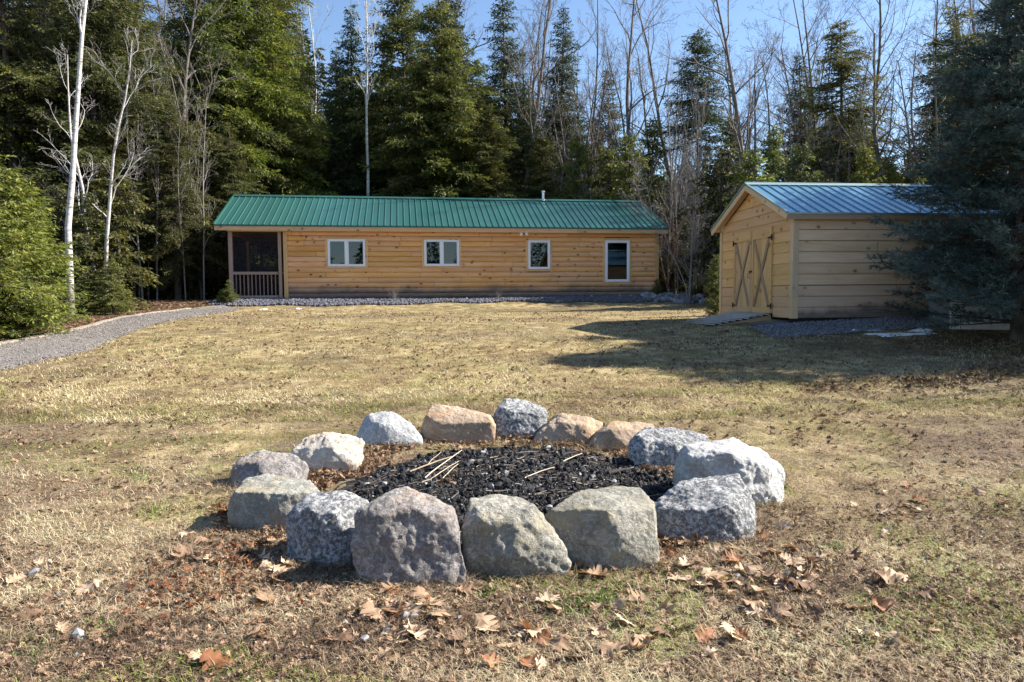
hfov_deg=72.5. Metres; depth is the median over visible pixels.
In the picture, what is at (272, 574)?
oak leaf
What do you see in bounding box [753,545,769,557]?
oak leaf
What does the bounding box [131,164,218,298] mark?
conifer tree
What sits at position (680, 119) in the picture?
bare tree
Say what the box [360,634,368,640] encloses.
pebble
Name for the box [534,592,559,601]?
oak leaf
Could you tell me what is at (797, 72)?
conifer tree
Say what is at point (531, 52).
bare tree
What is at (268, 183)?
conifer tree
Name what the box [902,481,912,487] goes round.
oak leaf
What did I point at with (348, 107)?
conifer tree
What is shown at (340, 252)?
window
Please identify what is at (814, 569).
oak leaf
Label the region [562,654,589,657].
oak leaf
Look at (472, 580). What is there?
pebbles
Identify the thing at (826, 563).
oak leaf
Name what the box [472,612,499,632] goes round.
oak leaf
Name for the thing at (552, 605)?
oak leaf
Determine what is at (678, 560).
oak leaf
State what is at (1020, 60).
conifer tree
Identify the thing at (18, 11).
conifer tree
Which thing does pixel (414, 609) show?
oak leaf
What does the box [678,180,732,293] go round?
shrub thicket
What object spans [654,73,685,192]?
bare tree
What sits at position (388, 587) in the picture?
oak leaf
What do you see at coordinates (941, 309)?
utility box
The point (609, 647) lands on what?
oak leaf
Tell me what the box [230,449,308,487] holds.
boulder
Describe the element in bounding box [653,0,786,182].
bare tree
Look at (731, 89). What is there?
bare tree
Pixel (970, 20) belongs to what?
bare tree
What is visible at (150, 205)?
bare tree
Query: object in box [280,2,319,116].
bare tree
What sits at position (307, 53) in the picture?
woods
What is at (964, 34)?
bare tree
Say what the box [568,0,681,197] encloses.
bare tree
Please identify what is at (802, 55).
bare tree
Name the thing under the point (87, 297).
conifer tree
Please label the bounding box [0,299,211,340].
forest litter
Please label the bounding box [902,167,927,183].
conifer tree
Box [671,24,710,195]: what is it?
bare tree
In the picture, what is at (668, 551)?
oak leaf
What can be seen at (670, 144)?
bare tree
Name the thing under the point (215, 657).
oak leaf
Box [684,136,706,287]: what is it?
bare tree
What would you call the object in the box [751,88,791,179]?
bare tree
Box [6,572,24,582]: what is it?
oak leaf
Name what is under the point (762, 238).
shed door
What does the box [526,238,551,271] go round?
window
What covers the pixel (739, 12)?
sky
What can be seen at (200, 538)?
oak leaf
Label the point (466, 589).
oak leaf
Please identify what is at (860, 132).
conifer tree
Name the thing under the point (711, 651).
oak leaf
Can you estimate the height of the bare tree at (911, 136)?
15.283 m
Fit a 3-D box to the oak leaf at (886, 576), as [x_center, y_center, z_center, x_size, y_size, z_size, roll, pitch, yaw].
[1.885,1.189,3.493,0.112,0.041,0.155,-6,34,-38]
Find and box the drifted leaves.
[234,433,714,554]
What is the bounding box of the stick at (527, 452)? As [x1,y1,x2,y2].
[519,451,537,453]
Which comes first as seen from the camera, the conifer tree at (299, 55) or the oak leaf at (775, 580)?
the oak leaf at (775, 580)
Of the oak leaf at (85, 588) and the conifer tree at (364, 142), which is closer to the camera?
the oak leaf at (85, 588)
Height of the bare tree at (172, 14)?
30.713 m
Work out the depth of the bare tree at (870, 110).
39.58 m
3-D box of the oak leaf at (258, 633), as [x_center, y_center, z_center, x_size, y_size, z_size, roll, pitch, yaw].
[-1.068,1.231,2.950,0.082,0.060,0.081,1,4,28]
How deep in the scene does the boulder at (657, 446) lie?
5.79 m
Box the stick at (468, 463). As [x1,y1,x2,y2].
[465,458,482,465]
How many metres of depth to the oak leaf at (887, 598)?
3.25 m
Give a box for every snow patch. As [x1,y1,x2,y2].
[864,332,937,336]
[910,328,933,331]
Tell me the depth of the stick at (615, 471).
5.48 m
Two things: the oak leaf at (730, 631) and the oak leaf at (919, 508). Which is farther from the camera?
the oak leaf at (919, 508)
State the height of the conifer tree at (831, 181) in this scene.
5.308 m
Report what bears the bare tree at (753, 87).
on the lawn at (738, 337)
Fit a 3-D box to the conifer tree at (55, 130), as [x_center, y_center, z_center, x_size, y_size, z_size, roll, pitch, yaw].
[-15.871,-6.061,25.390,4.007,9.263,3.792,-3,4,-33]
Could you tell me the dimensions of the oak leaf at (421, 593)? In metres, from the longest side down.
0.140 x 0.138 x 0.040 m
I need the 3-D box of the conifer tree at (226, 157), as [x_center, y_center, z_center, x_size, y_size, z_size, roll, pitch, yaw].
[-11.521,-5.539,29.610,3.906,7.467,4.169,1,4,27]
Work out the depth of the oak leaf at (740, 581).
3.50 m
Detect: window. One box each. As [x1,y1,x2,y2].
[325,237,367,268]
[422,237,461,267]
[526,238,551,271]
[603,238,631,283]
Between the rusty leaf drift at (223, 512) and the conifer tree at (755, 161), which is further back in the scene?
the conifer tree at (755, 161)
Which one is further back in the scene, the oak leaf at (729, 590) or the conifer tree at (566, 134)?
the conifer tree at (566, 134)
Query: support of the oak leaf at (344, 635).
on the leaf litter at (812, 664)
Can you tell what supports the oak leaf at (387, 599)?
on the leaf litter at (812, 664)
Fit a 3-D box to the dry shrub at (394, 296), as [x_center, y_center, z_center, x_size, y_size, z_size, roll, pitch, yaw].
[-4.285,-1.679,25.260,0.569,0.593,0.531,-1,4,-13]
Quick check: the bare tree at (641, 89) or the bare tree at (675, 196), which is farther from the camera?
the bare tree at (641, 89)
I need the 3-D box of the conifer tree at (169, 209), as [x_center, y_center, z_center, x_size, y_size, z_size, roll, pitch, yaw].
[-12.232,-5.161,25.657,4.008,7.398,3.922,0,4,12]
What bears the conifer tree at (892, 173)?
on the lawn at (738, 337)
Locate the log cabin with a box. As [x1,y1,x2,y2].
[213,191,668,298]
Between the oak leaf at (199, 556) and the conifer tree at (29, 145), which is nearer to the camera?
the oak leaf at (199, 556)
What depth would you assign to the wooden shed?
14.60 m
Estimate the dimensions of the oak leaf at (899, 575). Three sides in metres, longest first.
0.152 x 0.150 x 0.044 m
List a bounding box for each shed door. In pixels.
[732,230,751,311]
[751,226,773,312]
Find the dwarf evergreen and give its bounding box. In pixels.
[219,280,242,303]
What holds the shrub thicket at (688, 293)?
on the lawn at (738, 337)
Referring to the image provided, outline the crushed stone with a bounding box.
[207,295,700,306]
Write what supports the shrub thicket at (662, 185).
on the lawn at (738, 337)
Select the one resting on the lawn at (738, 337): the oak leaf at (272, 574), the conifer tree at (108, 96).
the conifer tree at (108, 96)
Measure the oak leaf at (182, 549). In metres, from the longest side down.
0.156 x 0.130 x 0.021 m
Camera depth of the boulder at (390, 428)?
6.62 m
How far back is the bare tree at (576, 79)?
51.27 m
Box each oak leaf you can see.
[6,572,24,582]
[18,607,45,625]
[33,556,45,563]
[55,620,70,632]
[74,579,102,594]
[86,628,107,638]
[109,620,135,634]
[170,552,181,556]
[171,543,196,557]
[177,531,193,536]
[187,648,207,661]
[191,548,213,559]
[193,535,209,543]
[200,649,233,673]
[203,551,213,562]
[245,624,270,637]
[254,548,274,559]
[255,590,278,602]
[258,559,271,569]
[267,566,278,576]
[269,564,287,577]
[275,571,285,577]
[281,556,294,567]
[335,631,355,642]
[344,599,362,609]
[357,608,381,622]
[360,601,381,618]
[371,645,394,661]
[377,621,392,637]
[379,581,404,592]
[381,596,397,602]
[381,608,402,611]
[384,598,398,607]
[385,599,406,618]
[385,628,399,644]
[386,586,401,597]
[390,633,409,642]
[391,626,407,635]
[403,600,422,616]
[403,618,428,641]
[408,624,419,635]
[409,599,435,604]
[410,585,430,601]
[424,608,450,618]
[429,596,446,605]
[444,608,473,624]
[447,628,469,640]
[457,582,475,593]
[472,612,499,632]
[477,624,490,633]
[481,651,504,670]
[498,641,521,646]
[510,629,525,636]
[518,652,540,668]
[519,617,538,628]
[526,628,542,637]
[532,628,550,647]
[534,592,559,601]
[535,654,547,669]
[545,594,564,609]
[547,632,575,650]
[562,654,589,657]
[571,557,584,570]
[578,561,611,575]
[583,572,591,582]
[589,622,607,637]
[590,601,605,610]
[595,641,625,657]
[606,597,627,612]
[615,613,635,626]
[622,629,650,653]
[628,589,649,601]
[632,632,653,641]
[646,633,661,637]
[652,623,672,636]
[655,594,676,617]
[659,543,678,559]
[666,572,691,579]
[674,554,689,566]
[679,554,695,565]
[686,554,710,570]
[689,581,704,591]
[692,581,712,585]
[694,623,719,643]
[696,576,709,588]
[700,566,723,582]
[702,645,717,655]
[705,543,722,556]
[705,596,721,607]
[707,566,728,581]
[707,577,729,592]
[718,576,742,582]
[720,549,746,561]
[720,621,733,629]
[722,546,740,552]
[722,583,736,594]
[723,623,750,642]
[733,561,747,572]
[735,625,750,639]
[736,574,747,589]
[740,599,767,612]
[741,562,762,576]
[744,605,761,614]
[751,578,770,591]
[752,564,768,576]
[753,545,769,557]
[754,525,773,540]
[758,567,778,581]
[761,612,781,621]
[762,562,782,581]
[765,547,783,553]
[767,596,792,616]
[770,518,791,530]
[772,578,784,583]
[772,602,793,620]
[778,552,790,558]
[778,570,800,585]
[779,566,791,583]
[782,556,805,565]
[784,542,799,551]
[784,583,805,590]
[785,577,814,594]
[792,558,807,566]
[792,566,810,577]
[793,542,806,551]
[796,570,816,583]
[799,600,824,618]
[802,559,815,572]
[802,569,814,583]
[804,557,819,565]
[812,551,829,560]
[819,558,834,567]
[845,604,869,607]
[847,545,861,557]
[856,623,883,636]
[872,594,895,616]
[873,596,903,609]
[874,568,898,585]
[880,626,903,649]
[883,526,893,532]
[883,566,909,582]
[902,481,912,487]
[911,495,927,501]
[912,504,924,510]
[916,587,937,598]
[926,626,941,630]
[971,485,986,495]
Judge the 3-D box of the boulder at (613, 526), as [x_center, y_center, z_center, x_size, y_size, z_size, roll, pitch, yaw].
[0.492,1.095,3.955,0.650,0.470,0.490,0,4,0]
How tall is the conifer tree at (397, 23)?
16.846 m
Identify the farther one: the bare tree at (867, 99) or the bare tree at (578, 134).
the bare tree at (867, 99)
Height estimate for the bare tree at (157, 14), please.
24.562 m
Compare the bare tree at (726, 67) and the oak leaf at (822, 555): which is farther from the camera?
the bare tree at (726, 67)
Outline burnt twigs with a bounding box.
[341,448,662,531]
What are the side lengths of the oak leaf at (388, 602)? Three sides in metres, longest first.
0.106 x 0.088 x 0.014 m
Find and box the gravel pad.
[750,318,932,333]
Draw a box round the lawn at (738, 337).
[0,287,1023,681]
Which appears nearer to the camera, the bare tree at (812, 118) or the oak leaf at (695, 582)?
the oak leaf at (695, 582)
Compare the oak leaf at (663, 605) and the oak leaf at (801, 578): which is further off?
the oak leaf at (801, 578)
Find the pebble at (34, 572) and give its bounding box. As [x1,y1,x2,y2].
[26,568,39,576]
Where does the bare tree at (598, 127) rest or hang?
on the lawn at (738, 337)
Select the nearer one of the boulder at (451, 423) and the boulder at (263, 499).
the boulder at (263, 499)
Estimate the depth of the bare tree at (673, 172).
41.86 m
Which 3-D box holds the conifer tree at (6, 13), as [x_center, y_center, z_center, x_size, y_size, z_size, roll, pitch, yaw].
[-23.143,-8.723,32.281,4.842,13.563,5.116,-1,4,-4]
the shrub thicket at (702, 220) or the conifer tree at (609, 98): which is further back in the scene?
the conifer tree at (609, 98)
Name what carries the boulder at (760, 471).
on the lawn at (738, 337)
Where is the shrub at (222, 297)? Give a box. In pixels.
[214,289,228,301]
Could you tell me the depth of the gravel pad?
14.12 m
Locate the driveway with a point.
(44, 350)
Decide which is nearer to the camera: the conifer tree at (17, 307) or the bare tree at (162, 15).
the conifer tree at (17, 307)
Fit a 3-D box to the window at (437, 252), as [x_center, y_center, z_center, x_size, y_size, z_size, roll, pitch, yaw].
[-2.618,-3.283,26.011,1.468,1.156,0.105,-1,4,-9]
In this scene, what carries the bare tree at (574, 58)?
on the lawn at (738, 337)
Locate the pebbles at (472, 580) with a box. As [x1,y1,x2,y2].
[0,374,1023,681]
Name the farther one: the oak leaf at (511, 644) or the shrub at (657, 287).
the shrub at (657, 287)
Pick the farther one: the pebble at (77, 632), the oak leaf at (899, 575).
the oak leaf at (899, 575)
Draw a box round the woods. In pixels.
[4,1,929,223]
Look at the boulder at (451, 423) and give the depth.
6.70 m
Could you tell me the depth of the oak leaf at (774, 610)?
3.15 m
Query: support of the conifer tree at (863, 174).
on the lawn at (738, 337)
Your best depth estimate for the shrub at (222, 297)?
24.17 m
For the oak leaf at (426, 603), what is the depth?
3.22 m
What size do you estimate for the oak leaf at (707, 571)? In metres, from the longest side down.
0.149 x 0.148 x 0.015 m
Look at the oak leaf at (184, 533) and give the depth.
4.23 m
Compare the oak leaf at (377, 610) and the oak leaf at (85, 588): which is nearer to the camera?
the oak leaf at (377, 610)
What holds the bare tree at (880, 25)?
on the lawn at (738, 337)
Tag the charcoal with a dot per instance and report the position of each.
(507, 479)
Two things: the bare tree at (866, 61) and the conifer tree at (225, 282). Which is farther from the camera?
the bare tree at (866, 61)
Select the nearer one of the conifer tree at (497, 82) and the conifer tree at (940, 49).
the conifer tree at (940, 49)
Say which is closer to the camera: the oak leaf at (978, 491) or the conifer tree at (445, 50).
the oak leaf at (978, 491)
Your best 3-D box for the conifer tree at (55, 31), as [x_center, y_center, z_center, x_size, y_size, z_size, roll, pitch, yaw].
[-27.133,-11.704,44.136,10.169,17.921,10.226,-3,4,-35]
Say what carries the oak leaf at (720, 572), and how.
on the lawn at (738, 337)
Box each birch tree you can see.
[31,26,159,297]
[65,0,101,317]
[239,0,337,184]
[347,0,385,195]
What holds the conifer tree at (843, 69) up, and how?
on the lawn at (738, 337)
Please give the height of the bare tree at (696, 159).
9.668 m
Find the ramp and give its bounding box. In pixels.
[680,312,770,325]
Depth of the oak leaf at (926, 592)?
3.34 m
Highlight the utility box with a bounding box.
[926,294,1011,329]
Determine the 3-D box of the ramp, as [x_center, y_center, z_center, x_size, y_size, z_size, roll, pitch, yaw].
[4.822,-0.462,15.919,1.437,0.380,1.750,-1,4,-6]
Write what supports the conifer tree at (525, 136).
on the lawn at (738, 337)
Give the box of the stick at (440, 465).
[424,450,461,477]
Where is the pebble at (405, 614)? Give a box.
[401,611,408,619]
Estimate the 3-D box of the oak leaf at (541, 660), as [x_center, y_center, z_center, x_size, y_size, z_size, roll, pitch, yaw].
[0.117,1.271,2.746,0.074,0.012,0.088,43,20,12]
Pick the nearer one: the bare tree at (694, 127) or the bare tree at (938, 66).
the bare tree at (694, 127)
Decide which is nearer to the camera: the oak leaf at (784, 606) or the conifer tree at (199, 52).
the oak leaf at (784, 606)
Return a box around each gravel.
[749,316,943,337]
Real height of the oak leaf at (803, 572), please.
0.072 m
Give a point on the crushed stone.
(318, 302)
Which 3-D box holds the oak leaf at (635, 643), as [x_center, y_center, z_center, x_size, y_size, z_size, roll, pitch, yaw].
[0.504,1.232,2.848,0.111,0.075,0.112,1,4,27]
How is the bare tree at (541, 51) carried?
on the lawn at (738, 337)
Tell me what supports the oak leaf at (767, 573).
on the oak leaf at (783, 576)
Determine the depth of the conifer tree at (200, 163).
30.25 m
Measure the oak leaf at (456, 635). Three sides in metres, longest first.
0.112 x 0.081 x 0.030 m
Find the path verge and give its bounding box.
[0,308,192,344]
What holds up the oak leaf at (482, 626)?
on the lawn at (738, 337)
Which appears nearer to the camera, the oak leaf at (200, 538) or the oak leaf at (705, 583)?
the oak leaf at (705, 583)
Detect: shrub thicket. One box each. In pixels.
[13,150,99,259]
[160,207,226,298]
[520,138,605,197]
[555,152,660,262]
[611,134,701,293]
[616,148,716,291]
[618,163,706,273]
[640,185,719,302]
[671,144,760,266]
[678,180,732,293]
[707,111,847,236]
[837,133,927,180]
[875,116,1008,178]
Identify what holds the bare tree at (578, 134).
on the lawn at (738, 337)
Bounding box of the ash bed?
[333,455,660,540]
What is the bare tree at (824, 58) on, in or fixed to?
on the lawn at (738, 337)
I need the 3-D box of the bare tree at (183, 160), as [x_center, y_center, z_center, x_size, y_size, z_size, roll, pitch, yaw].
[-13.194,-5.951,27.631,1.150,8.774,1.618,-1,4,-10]
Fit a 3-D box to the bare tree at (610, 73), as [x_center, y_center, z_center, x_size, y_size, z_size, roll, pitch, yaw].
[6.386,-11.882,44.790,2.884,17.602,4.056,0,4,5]
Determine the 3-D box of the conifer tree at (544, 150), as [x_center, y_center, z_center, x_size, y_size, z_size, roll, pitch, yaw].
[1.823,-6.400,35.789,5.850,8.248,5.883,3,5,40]
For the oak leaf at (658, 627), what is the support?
on the lawn at (738, 337)
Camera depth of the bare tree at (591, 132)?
37.58 m
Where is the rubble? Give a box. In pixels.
[618,291,709,303]
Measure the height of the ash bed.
0.227 m
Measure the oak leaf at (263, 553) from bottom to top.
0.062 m
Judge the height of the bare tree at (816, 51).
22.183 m
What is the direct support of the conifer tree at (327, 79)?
on the lawn at (738, 337)
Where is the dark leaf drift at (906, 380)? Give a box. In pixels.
[759,350,1023,394]
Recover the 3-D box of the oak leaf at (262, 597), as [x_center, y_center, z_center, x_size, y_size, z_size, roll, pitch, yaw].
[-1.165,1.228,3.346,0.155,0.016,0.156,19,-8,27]
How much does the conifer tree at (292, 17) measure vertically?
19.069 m
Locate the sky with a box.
[9,0,1022,191]
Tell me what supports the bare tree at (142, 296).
on the lawn at (738, 337)
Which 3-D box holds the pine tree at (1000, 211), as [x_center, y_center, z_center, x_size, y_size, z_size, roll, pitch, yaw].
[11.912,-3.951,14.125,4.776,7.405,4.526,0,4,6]
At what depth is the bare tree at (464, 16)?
53.65 m
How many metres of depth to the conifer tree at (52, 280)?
16.50 m
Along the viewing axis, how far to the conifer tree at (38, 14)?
42.69 m
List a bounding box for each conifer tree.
[0,0,122,282]
[0,0,178,259]
[0,29,52,187]
[0,155,74,338]
[0,166,92,336]
[0,265,69,340]
[3,190,91,323]
[5,10,36,99]
[8,0,42,49]
[12,0,58,62]
[22,43,139,292]
[27,3,60,98]
[29,12,85,60]
[33,181,93,311]
[36,68,134,288]
[38,89,129,251]
[40,0,223,298]
[47,190,131,312]
[50,117,158,276]
[74,275,111,314]
[77,158,161,311]
[82,28,159,216]
[84,258,137,314]
[119,48,223,297]
[122,99,228,299]
[124,249,171,298]
[127,7,163,51]
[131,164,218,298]
[137,12,185,136]
[141,0,291,295]
[154,65,223,288]
[166,0,339,276]
[168,125,228,295]
[169,214,225,297]
[175,1,208,78]
[182,18,315,289]
[192,121,282,285]
[207,0,336,194]
[216,278,228,292]
[253,0,321,103]
[262,11,322,187]
[290,26,330,176]
[303,4,389,195]
[311,82,365,170]
[312,47,360,189]
[320,94,387,193]
[323,104,374,195]
[326,0,473,196]
[362,0,520,197]
[378,60,468,197]
[384,76,514,197]
[414,0,480,140]
[455,104,535,198]
[460,58,503,144]
[465,83,522,197]
[466,151,511,197]
[472,0,545,191]
[497,84,555,198]
[506,134,577,198]
[528,7,600,193]
[538,103,604,196]
[544,154,573,195]
[555,143,610,199]
[561,132,594,198]
[573,144,637,199]
[588,69,640,199]
[605,133,676,284]
[633,116,687,292]
[657,27,738,282]
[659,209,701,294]
[667,139,745,296]
[676,199,711,293]
[685,116,753,291]
[693,147,775,291]
[703,255,719,315]
[754,126,788,181]
[762,53,829,181]
[775,141,824,182]
[789,19,907,182]
[825,178,841,182]
[829,102,886,179]
[846,142,886,182]
[875,4,1012,200]
[875,154,907,183]
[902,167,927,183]
[927,0,1023,200]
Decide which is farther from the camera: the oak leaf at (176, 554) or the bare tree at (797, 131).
the bare tree at (797, 131)
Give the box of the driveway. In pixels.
[0,305,238,370]
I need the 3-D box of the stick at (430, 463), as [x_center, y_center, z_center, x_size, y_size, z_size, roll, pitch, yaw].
[-0.653,0.997,5.645,0.430,0.062,0.020,-4,5,-44]
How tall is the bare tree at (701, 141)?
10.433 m
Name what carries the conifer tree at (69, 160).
on the lawn at (738, 337)
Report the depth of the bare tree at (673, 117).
44.27 m
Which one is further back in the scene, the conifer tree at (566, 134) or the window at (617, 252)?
the conifer tree at (566, 134)
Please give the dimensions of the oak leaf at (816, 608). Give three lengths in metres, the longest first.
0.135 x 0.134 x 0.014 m
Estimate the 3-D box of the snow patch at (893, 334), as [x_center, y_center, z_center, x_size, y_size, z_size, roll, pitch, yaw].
[7.405,-0.102,13.220,1.532,0.115,0.337,0,4,0]
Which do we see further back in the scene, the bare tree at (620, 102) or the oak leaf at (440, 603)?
the bare tree at (620, 102)
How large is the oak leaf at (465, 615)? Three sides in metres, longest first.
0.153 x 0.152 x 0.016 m
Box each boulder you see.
[227,473,319,530]
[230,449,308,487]
[285,490,368,566]
[291,432,364,471]
[350,486,466,586]
[357,411,422,446]
[420,404,495,442]
[461,494,571,578]
[494,398,547,438]
[531,413,602,444]
[544,486,659,571]
[589,421,654,450]
[628,426,709,467]
[654,473,756,543]
[673,437,784,505]
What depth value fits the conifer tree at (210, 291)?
29.05 m
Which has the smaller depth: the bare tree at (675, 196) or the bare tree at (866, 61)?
the bare tree at (675, 196)
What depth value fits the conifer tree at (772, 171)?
26.55 m
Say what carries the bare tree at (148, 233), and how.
on the lawn at (738, 337)
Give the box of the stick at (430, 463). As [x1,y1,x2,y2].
[410,456,451,471]
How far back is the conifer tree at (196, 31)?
54.23 m
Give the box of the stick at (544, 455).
[524,454,551,458]
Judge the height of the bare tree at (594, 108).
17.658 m
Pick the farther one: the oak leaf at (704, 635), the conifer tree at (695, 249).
the conifer tree at (695, 249)
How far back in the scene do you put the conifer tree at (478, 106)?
37.21 m
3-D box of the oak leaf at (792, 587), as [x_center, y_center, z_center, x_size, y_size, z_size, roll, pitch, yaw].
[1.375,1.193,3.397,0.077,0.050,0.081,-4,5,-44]
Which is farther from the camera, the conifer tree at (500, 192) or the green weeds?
the conifer tree at (500, 192)
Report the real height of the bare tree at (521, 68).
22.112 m
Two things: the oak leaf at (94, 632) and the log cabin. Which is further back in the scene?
the log cabin
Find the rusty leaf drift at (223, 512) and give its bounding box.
[83,494,311,628]
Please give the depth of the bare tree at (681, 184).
33.32 m
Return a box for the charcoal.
[347,444,673,545]
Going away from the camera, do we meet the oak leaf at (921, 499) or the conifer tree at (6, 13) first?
the oak leaf at (921, 499)
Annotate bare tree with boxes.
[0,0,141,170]
[109,52,153,296]
[113,54,163,298]
[118,88,153,297]
[123,41,167,299]
[130,0,194,81]
[136,139,168,298]
[137,147,157,299]
[143,0,183,50]
[143,0,256,297]
[149,0,251,59]
[162,1,209,149]
[165,99,193,300]
[166,87,190,295]
[168,0,201,63]
[173,49,220,298]
[191,75,219,299]
[194,119,209,298]
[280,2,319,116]
[411,0,516,76]
[438,0,475,34]
[476,63,516,150]
[484,0,599,198]
[486,0,599,134]
[491,15,551,179]
[500,14,553,142]
[507,38,610,189]
[509,0,548,146]
[509,35,540,113]
[521,4,554,134]
[523,17,564,133]
[538,13,606,142]
[552,20,589,136]
[553,49,634,199]
[557,77,591,127]
[558,34,644,193]
[564,0,623,170]
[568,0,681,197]
[574,80,618,188]
[590,30,633,152]
[591,27,646,195]
[608,0,688,284]
[608,16,678,281]
[625,107,653,185]
[640,108,716,204]
[646,50,689,203]
[651,124,693,237]
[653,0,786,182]
[653,41,692,293]
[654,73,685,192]
[657,91,706,292]
[661,53,706,206]
[664,167,677,292]
[666,65,691,292]
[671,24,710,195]
[673,46,719,271]
[673,93,707,293]
[676,89,708,288]
[679,108,700,283]
[681,124,699,291]
[683,129,713,211]
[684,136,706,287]
[689,77,713,276]
[691,59,716,282]
[703,114,743,293]
[704,19,829,185]
[706,68,796,198]
[709,5,774,185]
[709,37,752,161]
[710,150,723,213]
[717,0,888,162]
[733,19,773,174]
[739,4,827,156]
[741,56,775,161]
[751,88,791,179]
[755,65,809,179]
[759,87,821,182]
[773,0,892,173]
[780,85,816,178]
[785,54,806,162]
[787,5,830,147]
[796,73,833,181]
[814,0,930,181]
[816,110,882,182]
[821,56,900,181]
[822,83,907,134]
[824,3,964,183]
[832,47,894,182]
[843,0,933,153]
[845,21,878,135]
[869,0,987,171]
[869,22,930,173]
[879,0,992,146]
[896,87,931,170]
[897,0,992,167]
[902,4,989,149]
[912,0,1019,189]
[930,0,985,69]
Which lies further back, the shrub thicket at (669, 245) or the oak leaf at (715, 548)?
the shrub thicket at (669, 245)
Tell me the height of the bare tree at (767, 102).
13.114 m
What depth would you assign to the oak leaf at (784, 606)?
3.15 m
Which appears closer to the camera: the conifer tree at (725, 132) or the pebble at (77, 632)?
the pebble at (77, 632)
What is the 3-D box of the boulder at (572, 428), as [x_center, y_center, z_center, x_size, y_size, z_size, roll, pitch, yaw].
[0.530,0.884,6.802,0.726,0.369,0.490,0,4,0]
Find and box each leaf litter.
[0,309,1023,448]
[0,312,1023,681]
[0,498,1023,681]
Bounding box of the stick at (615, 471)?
[607,468,630,473]
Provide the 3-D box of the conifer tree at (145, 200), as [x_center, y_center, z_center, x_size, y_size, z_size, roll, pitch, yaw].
[-14.041,-6.569,27.439,4.485,9.915,4.244,-1,4,-9]
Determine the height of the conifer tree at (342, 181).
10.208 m
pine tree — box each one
[865,0,1023,342]
[987,155,1018,285]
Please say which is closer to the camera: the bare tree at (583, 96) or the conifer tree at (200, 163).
the conifer tree at (200, 163)
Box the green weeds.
[3,443,881,667]
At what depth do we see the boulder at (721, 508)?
4.17 m
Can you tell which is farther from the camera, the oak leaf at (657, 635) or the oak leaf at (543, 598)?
the oak leaf at (543, 598)
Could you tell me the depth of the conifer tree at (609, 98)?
41.18 m
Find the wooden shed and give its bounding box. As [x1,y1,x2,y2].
[710,182,1013,322]
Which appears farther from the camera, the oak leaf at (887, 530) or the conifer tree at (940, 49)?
the conifer tree at (940, 49)
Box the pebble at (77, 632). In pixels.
[71,628,83,640]
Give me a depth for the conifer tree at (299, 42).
47.18 m
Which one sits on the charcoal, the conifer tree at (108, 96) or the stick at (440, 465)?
the stick at (440, 465)
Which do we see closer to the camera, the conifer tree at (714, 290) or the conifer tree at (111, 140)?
the conifer tree at (714, 290)
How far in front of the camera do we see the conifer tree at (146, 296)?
27.48 m
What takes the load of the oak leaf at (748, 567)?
on the lawn at (738, 337)
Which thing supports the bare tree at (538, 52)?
on the lawn at (738, 337)
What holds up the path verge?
on the lawn at (738, 337)
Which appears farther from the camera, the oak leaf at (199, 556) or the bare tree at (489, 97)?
the bare tree at (489, 97)
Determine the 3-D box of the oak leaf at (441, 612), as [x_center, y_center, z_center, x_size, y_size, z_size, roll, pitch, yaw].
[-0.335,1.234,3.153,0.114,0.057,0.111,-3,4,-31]
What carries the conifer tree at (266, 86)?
on the lawn at (738, 337)
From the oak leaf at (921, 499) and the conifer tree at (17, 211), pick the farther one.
the conifer tree at (17, 211)
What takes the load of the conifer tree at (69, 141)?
on the lawn at (738, 337)
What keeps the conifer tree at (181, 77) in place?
on the lawn at (738, 337)
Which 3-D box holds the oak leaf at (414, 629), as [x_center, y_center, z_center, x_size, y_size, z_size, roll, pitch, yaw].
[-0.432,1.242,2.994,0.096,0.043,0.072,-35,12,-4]
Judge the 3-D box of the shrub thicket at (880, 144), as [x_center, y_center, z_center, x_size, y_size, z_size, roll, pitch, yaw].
[18.047,-6.107,31.452,5.380,8.399,5.761,0,4,5]
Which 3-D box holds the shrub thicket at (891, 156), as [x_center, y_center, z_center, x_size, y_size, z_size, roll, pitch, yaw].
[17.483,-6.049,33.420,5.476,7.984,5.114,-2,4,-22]
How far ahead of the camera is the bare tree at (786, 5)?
40.47 m

